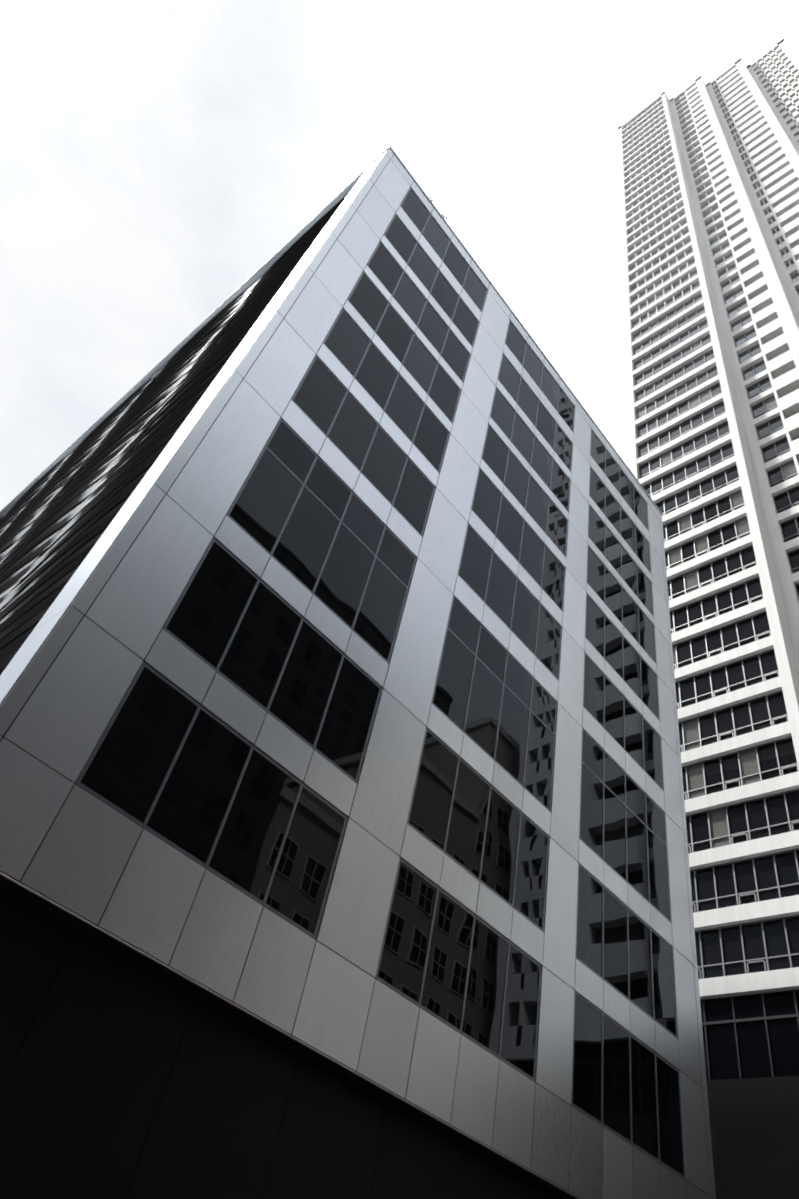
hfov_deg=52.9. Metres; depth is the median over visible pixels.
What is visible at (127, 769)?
office glazing
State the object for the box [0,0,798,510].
sky
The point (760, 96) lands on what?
white tower frame
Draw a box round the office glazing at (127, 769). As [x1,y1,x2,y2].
[81,189,683,1175]
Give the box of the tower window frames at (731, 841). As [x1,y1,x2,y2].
[637,273,798,978]
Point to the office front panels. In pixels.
(170, 906)
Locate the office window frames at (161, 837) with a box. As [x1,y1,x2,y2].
[75,187,685,1179]
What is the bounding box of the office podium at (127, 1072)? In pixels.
[0,871,580,1198]
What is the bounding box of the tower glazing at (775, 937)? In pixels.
[623,83,798,978]
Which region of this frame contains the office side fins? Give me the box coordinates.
[0,192,349,674]
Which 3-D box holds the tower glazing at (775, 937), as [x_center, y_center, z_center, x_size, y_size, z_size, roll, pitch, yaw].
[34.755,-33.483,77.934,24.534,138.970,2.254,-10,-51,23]
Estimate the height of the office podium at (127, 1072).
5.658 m
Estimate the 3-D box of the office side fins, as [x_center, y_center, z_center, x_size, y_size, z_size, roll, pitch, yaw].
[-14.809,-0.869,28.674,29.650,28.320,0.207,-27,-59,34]
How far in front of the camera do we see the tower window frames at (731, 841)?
43.37 m
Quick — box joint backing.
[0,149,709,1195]
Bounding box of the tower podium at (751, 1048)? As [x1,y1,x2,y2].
[700,989,798,1198]
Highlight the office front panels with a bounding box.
[0,148,715,1198]
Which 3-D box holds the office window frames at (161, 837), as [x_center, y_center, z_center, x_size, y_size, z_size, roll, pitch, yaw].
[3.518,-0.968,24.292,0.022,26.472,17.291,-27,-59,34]
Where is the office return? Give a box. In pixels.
[0,152,385,703]
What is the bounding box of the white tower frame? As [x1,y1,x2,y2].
[618,39,798,999]
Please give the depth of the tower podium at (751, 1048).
29.07 m

